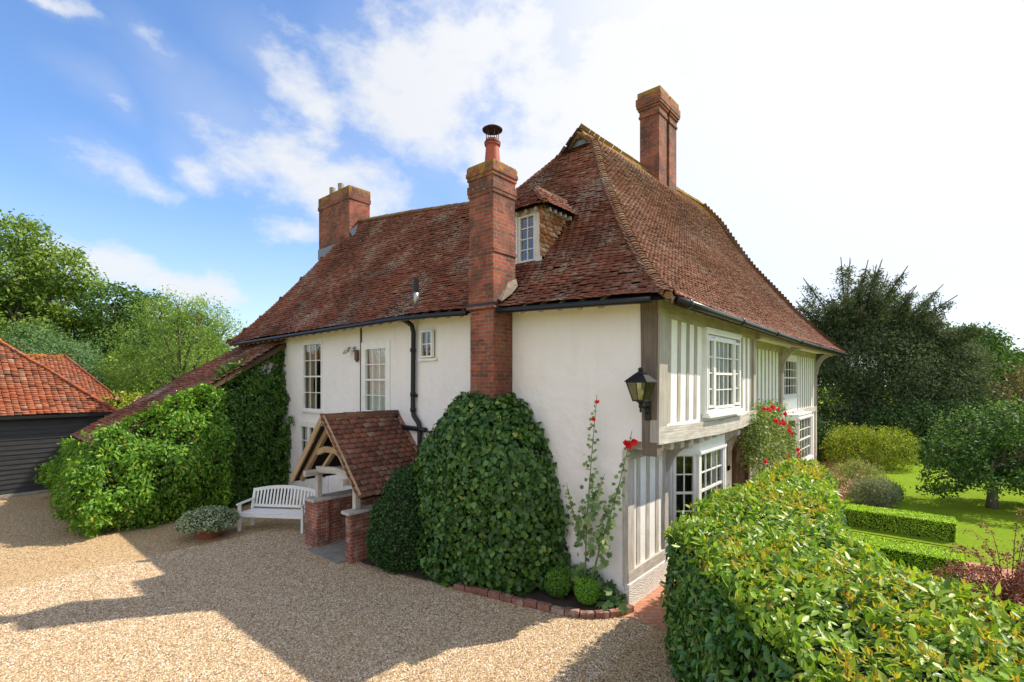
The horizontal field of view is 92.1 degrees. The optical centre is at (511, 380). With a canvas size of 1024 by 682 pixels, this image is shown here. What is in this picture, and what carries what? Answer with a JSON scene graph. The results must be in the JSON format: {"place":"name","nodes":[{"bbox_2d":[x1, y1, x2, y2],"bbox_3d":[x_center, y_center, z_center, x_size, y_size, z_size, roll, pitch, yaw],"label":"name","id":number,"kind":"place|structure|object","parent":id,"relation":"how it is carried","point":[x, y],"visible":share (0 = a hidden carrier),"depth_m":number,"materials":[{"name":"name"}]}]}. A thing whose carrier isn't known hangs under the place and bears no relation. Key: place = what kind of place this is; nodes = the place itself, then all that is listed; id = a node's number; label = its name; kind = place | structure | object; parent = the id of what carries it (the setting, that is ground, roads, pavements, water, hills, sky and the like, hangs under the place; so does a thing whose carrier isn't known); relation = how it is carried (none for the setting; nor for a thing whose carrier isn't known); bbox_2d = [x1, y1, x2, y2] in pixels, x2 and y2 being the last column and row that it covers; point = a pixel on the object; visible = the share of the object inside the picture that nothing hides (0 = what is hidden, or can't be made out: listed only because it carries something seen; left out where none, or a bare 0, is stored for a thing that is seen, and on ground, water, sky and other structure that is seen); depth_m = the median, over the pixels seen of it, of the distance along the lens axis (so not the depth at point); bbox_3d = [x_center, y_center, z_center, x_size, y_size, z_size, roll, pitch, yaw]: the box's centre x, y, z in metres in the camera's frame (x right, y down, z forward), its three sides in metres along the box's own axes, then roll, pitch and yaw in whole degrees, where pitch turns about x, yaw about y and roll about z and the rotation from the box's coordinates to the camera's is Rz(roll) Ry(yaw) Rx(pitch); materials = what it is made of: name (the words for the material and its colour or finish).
{"place":"outdoors","nodes":[
{"label":"outdoors","id":0,"kind":"place"},
{"bbox_2d":[0,338,117,497],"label":"garage","id":1,"kind":"structure","parent":0,"point":[44,410],"depth_m":15.97,"materials":[{"name":"black wood"}]},
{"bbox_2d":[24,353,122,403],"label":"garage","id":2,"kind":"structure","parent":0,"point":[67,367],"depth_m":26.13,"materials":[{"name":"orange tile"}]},
{"bbox_2d":[0,523,658,681],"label":"gravel","id":3,"kind":"structure","parent":0,"point":[188,644],"depth_m":7.30,"materials":[{"name":"beige gravel"}]},
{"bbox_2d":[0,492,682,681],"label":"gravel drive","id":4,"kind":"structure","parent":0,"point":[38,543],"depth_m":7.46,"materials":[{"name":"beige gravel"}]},
{"bbox_2d":[195,527,222,539],"bbox_3d":[-6.998,3.470,11.397,0.660,0.260,0.660,0,0,41],"label":"planter","id":5,"kind":"object","parent":4,"relation":"on","point":[206,536],"visible":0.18,"depth_m":11.19,"materials":[{"name":"ceramic"}]},
{"bbox_2d":[174,505,240,535],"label":"variegated shrub","id":6,"kind":"object","parent":5,"relation":"in","point":[210,518],"visible":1,"depth_m":11.05,"materials":[{"name":"green plant"}]},
{"bbox_2d":[236,485,314,533],"bbox_3d":[-5.716,3.106,12.042,1.665,0.991,0.719,0,0,7],"label":"garden bench","id":7,"kind":"object","parent":4,"relation":"on","point":[252,513],"visible":0.75,"depth_m":12.24,"materials":[{"name":"white paint"}]},
{"bbox_2d":[360,558,616,613],"bbox_3d":[-0.567,3.550,8.743,5.020,0.001,1.700,0,0,41],"label":"flower bed","id":8,"kind":"object","parent":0,"point":[569,600],"visible":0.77,"depth_m":8.12,"materials":[{"name":"soil"}]},
{"bbox_2d":[365,464,428,574],"bbox_3d":[-2.026,2.637,9.905,1.673,2.068,1.982,0,0,41],"label":"clipped shrub","id":9,"kind":"object","parent":8,"relation":"on","point":[391,543],"visible":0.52,"depth_m":9.23,"materials":[{"name":"green plant"}]},
{"bbox_2d":[412,390,570,595],"bbox_3d":[-0.887,1.917,9.207,3.881,3.593,1.578,0,0,41],"label":"climbing hydrangea","id":10,"kind":"object","parent":8,"relation":"on","point":[491,510],"visible":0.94,"depth_m":8.45,"materials":[{"name":"green plant"}]},
{"bbox_2d":[454,582,633,618],"bbox_3d":[0.397,3.544,7.937,3.024,0.112,0.518,0,0,17],"label":"brick edging","id":11,"kind":"object","parent":8,"relation":"on","point":[550,607],"visible":0.98,"depth_m":7.73,"materials":[{"name":"red brick"}]},
{"bbox_2d":[543,566,572,597],"bbox_3d":[0.759,3.335,8.149,0.503,0.530,0.502,0,0,41],"label":"box ball","id":12,"kind":"object","parent":8,"relation":"on","point":[558,583],"visible":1,"depth_m":8.01,"materials":[{"name":"green plant"}]},
{"bbox_2d":[555,561,610,609],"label":"foliage plant","id":13,"kind":"object","parent":8,"relation":"on","point":[575,573],"visible":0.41,"depth_m":8.07,"materials":[{"name":"green plant"}]},
{"bbox_2d":[563,397,604,574],"bbox_3d":[1.158,1.885,8.052,0.827,3.331,0.300,0,0,41],"label":"hollyhock","id":14,"kind":"object","parent":8,"relation":"on","point":[579,534],"visible":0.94,"depth_m":8.01,"materials":[{"name":"green plant"}]},
{"bbox_2d":[574,577,600,605],"bbox_3d":[1.203,3.361,7.874,0.460,0.479,0.458,0,0,41],"label":"box ball","id":15,"kind":"object","parent":8,"relation":"on","point":[585,596],"visible":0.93,"depth_m":7.75,"materials":[{"name":"green plant"}]},
{"bbox_2d":[585,432,637,578],"bbox_3d":[1.507,2.151,7.643,0.951,2.805,0.321,0,0,41],"label":"hollyhock","id":16,"kind":"object","parent":8,"relation":"on","point":[599,534],"visible":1,"depth_m":7.64,"materials":[{"name":"green plant"}]},
{"bbox_2d":[595,579,629,614],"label":"young hollyhock","id":17,"kind":"object","parent":8,"relation":"on","point":[609,597],"visible":0.98,"depth_m":7.71,"materials":[{"name":"green plant"}]},
{"bbox_2d":[0,387,1013,606],"bbox_3d":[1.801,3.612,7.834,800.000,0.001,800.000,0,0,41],"label":"ground","id":18,"kind":"structure","parent":0,"point":[845,499],"depth_m":11.26,"materials":[{"name":"green plant"}]},
{"bbox_2d":[0,208,118,357],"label":"oak tree","id":19,"kind":"object","parent":18,"relation":"on","point":[28,271],"visible":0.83,"depth_m":40.44,"materials":[{"name":"green plant"}]},
{"bbox_2d":[0,319,123,391],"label":"willow tree","id":20,"kind":"object","parent":18,"relation":"on","point":[88,368],"visible":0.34,"depth_m":32.75,"materials":[{"name":"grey plant"}]},
{"bbox_2d":[98,388,152,418],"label":"rose shrub","id":21,"kind":"object","parent":18,"relation":"on","point":[123,403],"visible":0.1,"depth_m":25.65,"materials":[{"name":"green plant"}]},
{"bbox_2d":[65,279,229,386],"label":"beech tree","id":22,"kind":"object","parent":18,"relation":"on","point":[121,311],"visible":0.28,"depth_m":40.95,"materials":[{"name":"green plant"}]},
{"bbox_2d":[90,341,221,402],"bbox_3d":[-25.084,0.353,35.522,10.504,6.667,7.937,0,0,41],"label":"hazel tree","id":23,"kind":"object","parent":18,"relation":"on","point":[115,352],"visible":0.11,"depth_m":33.29,"materials":[{"name":"green plant"}]},
{"bbox_2d":[92,285,246,395],"bbox_3d":[-20.079,-1.031,30.197,9.683,9.389,4.911,0,0,-10],"label":"ash tree","id":24,"kind":"object","parent":18,"relation":"on","point":[170,319],"visible":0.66,"depth_m":29.56,"materials":[{"name":"green plant"}]},
{"bbox_2d":[70,85,848,605],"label":"house","id":25,"kind":"structure","parent":18,"relation":"on","point":[572,279],"depth_m":10.40,"materials":[{"name":"red tile"}]},
{"bbox_2d":[33,381,236,538],"bbox_3d":[-11.030,1.896,14.192,7.024,3.789,3.818,0,0,41],"label":"climbing wisteria","id":26,"kind":"object","parent":25,"relation":"attached to","point":[164,465],"visible":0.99,"depth_m":12.40,"materials":[{"name":"green plant"}]},
{"bbox_2d":[208,345,293,507],"bbox_3d":[-7.628,1.282,14.580,1.648,4.889,2.810,0,0,36],"label":"climbing vine","id":27,"kind":"object","parent":25,"relation":"attached to","point":[257,406],"visible":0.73,"depth_m":14.55,"materials":[{"name":"green plant"}]},
{"bbox_2d":[300,341,322,412],"bbox_3d":[-5.517,-0.130,14.647,1.760,2.620,0.975,0,0,41],"label":"window","id":28,"kind":"structure","parent":25,"relation":"in","point":[314,349],"depth_m":14.57,"materials":[{"name":"white paint"}]},
{"bbox_2d":[298,421,328,497],"bbox_3d":[-5.471,2.370,14.638,2.240,2.860,0.930,0,0,41],"label":"window","id":29,"kind":"structure","parent":25,"relation":"in","point":[309,426],"depth_m":14.54,"materials":[{"name":"white paint"}]},
{"bbox_2d":[343,346,355,353],"bbox_3d":[-4.210,-0.797,12.831,0.330,0.205,0.218,0,0,-4],"label":"floodlight","id":30,"kind":"object","parent":25,"relation":"attached to","point":[347,350],"visible":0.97,"depth_m":12.82,"materials":[{"name":"white metal"}]},
{"bbox_2d":[290,410,416,563],"bbox_3d":[-3.360,2.135,10.975,2.904,2.930,2.055,0,0,41],"label":"porch","id":31,"kind":"object","parent":25,"relation":"attached to","point":[366,454],"visible":0.89,"depth_m":10.57,"materials":[{"name":"tile"}]},
{"bbox_2d":[354,350,358,361],"bbox_3d":[-4.007,-0.645,12.751,0.100,0.310,0.090,0,0,41],"label":"motion sensor","id":32,"kind":"object","parent":25,"relation":"attached to","point":[356,355],"visible":1,"depth_m":12.71,"materials":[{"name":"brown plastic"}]},
{"bbox_2d":[361,340,390,410],"bbox_3d":[-3.117,-0.030,12.591,1.620,2.300,0.975,0,0,41],"label":"window","id":33,"kind":"structure","parent":25,"relation":"in","point":[379,364],"depth_m":12.38,"materials":[{"name":"white paint"}]},
{"bbox_2d":[418,329,437,360],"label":"window","id":34,"kind":"structure","parent":25,"relation":"in","point":[430,344],"depth_m":10.93,"materials":[{"name":"white paint"}]},
{"bbox_2d":[624,367,657,419],"bbox_3d":[1.939,0.198,7.380,0.370,0.805,0.440,0,0,41],"label":"wall lantern","id":35,"kind":"object","parent":25,"relation":"attached to","point":[639,376],"depth_m":7.33,"materials":[{"name":"black paint"}]},
{"bbox_2d":[670,434,726,551],"bbox_3d":[3.612,2.320,10.035,1.025,2.560,2.460,0,0,41],"label":"bay window","id":36,"kind":"structure","parent":25,"relation":"in","point":[688,470],"depth_m":9.76,"materials":[{"name":"white paint"}]},
{"bbox_2d":[702,327,745,417],"bbox_3d":[4.179,-0.155,9.779,0.241,1.650,2.190,0,0,41],"label":"window","id":37,"kind":"structure","parent":25,"relation":"in","point":[721,350],"depth_m":9.66,"materials":[{"name":"white paint"}]},
{"bbox_2d":[737,441,744,485],"bbox_3d":[5.682,2.500,12.401,0.050,1.960,0.948,0,0,41],"label":"plank door","id":38,"kind":"structure","parent":25,"relation":"in","point":[740,468],"depth_m":12.46,"materials":[{"name":"brown wood"}]},
{"bbox_2d":[736,399,804,476],"bbox_3d":[6.937,2.018,12.917,0.872,3.201,5.420,0,0,41],"label":"climbing rose","id":39,"kind":"object","parent":25,"relation":"attached to","point":[763,441],"visible":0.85,"depth_m":11.70,"materials":[{"name":"green plant"}]},
{"bbox_2d":[783,358,799,398],"bbox_3d":[9.093,-0.110,16.973,0.980,1.940,2.770,0,0,41],"label":"window","id":40,"kind":"structure","parent":25,"relation":"in","point":[788,376],"depth_m":17.32,"materials":[{"name":"white paint"}]},
{"bbox_2d":[784,411,812,460],"bbox_3d":[9.713,2.340,17.186,0.985,2.520,2.940,0,0,41],"label":"bay window","id":41,"kind":"structure","parent":25,"relation":"in","point":[804,418],"depth_m":17.28,"materials":[{"name":"white paint"}]},
{"bbox_2d":[110,362,1020,399],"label":"woodland","id":42,"kind":"object","parent":18,"relation":"on","point":[117,392],"depth_m":93.17,"materials":[{"name":"green plant"}]},
{"bbox_2d":[659,454,1023,681],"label":"laurel hedge","id":43,"kind":"object","parent":18,"relation":"on","point":[775,574],"visible":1,"depth_m":4.25,"materials":[{"name":"green plant"}]},
{"bbox_2d":[853,532,964,583],"bbox_3d":[7.312,3.341,9.339,1.876,0.581,0.846,0,0,41],"label":"box hedge","id":44,"kind":"object","parent":18,"relation":"on","point":[921,557],"visible":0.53,"depth_m":9.01,"materials":[{"name":"green plant"}]},
{"bbox_2d":[923,508,1023,639],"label":"berberis bush","id":45,"kind":"object","parent":18,"relation":"on","point":[1012,590],"visible":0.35,"depth_m":6.41,"materials":[{"name":"red plant"}]},
{"bbox_2d":[0,0,1023,386],"label":"sky","id":46,"kind":"structure","parent":0,"point":[194,146],"materials":[{"name":"blue"}]},
{"bbox_2d":[623,454,1021,631],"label":"brick path","id":47,"kind":"structure","parent":0,"point":[649,605],"depth_m":7.94,"materials":[{"name":"red brick"}]},
{"bbox_2d":[817,418,1023,569],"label":"lawn","id":48,"kind":"structure","parent":0,"point":[967,510],"depth_m":13.51,"materials":[{"name":"green plant"}]},
{"bbox_2d":[817,410,837,461],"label":"dark shrub","id":49,"kind":"object","parent":48,"relation":"on","point":[821,431],"visible":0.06,"depth_m":21.79,"materials":[{"name":"green plant"}]},
{"bbox_2d":[826,456,889,495],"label":"flowering perennial","id":50,"kind":"object","parent":48,"relation":"on","point":[851,473],"visible":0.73,"depth_m":15.45,"materials":[{"name":"green plant"}]},
{"bbox_2d":[819,422,922,470],"bbox_3d":[14.692,2.679,20.174,3.642,2.010,3.167,0,0,32],"label":"golden shrub","id":51,"kind":"object","parent":48,"relation":"on","point":[856,435],"visible":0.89,"depth_m":19.92,"materials":[{"name":"green plant"}]},
{"bbox_2d":[844,474,902,508],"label":"lavender bush","id":52,"kind":"object","parent":48,"relation":"on","point":[868,492],"visible":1,"depth_m":14.14,"materials":[{"name":"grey plant"}]},
{"bbox_2d":[874,478,908,503],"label":"lavender bush","id":53,"kind":"object","parent":48,"relation":"on","point":[901,493],"visible":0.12,"depth_m":14.54,"materials":[{"name":"green plant"}]},
{"bbox_2d":[841,501,957,541],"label":"box hedge","id":54,"kind":"object","parent":48,"relation":"on","point":[927,525],"visible":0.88,"depth_m":11.70,"materials":[{"name":"green plant"}]},
{"bbox_2d":[795,257,1020,458],"bbox_3d":[19.407,-1.113,25.856,14.541,11.550,7.727,0,0,1],"label":"yew tree","id":55,"kind":"object","parent":48,"relation":"on","point":[902,345],"visible":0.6,"depth_m":24.21,"materials":[{"name":"green plant"}]},
{"bbox_2d":[848,392,1023,459],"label":"dark shrub","id":56,"kind":"object","parent":48,"relation":"on","point":[912,420],"visible":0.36,"depth_m":22.54,"materials":[{"name":"green plant"}]},
{"bbox_2d":[909,394,1023,508],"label":"apple tree","id":57,"kind":"object","parent":48,"relation":"on","point":[992,460],"visible":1,"depth_m":13.80,"materials":[{"name":"green plant"}]},
{"bbox_2d":[945,321,1023,399],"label":"hornbeam tree","id":58,"kind":"object","parent":48,"relation":"on","point":[993,343],"visible":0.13,"depth_m":36.49,"materials":[{"name":"green plant"}]},
{"bbox_2d":[969,361,1023,416],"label":"copper tree","id":59,"kind":"object","parent":48,"relation":"on","point":[1015,387],"visible":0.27,"depth_m":24.54,"materials":[{"name":"green plant"}]},
{"bbox_2d":[986,338,1023,421],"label":"hornbeam tree","id":60,"kind":"object","parent":48,"relation":"on","point":[1018,352],"visible":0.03,"depth_m":43.20,"materials":[{"name":"green plant"}]}
]}

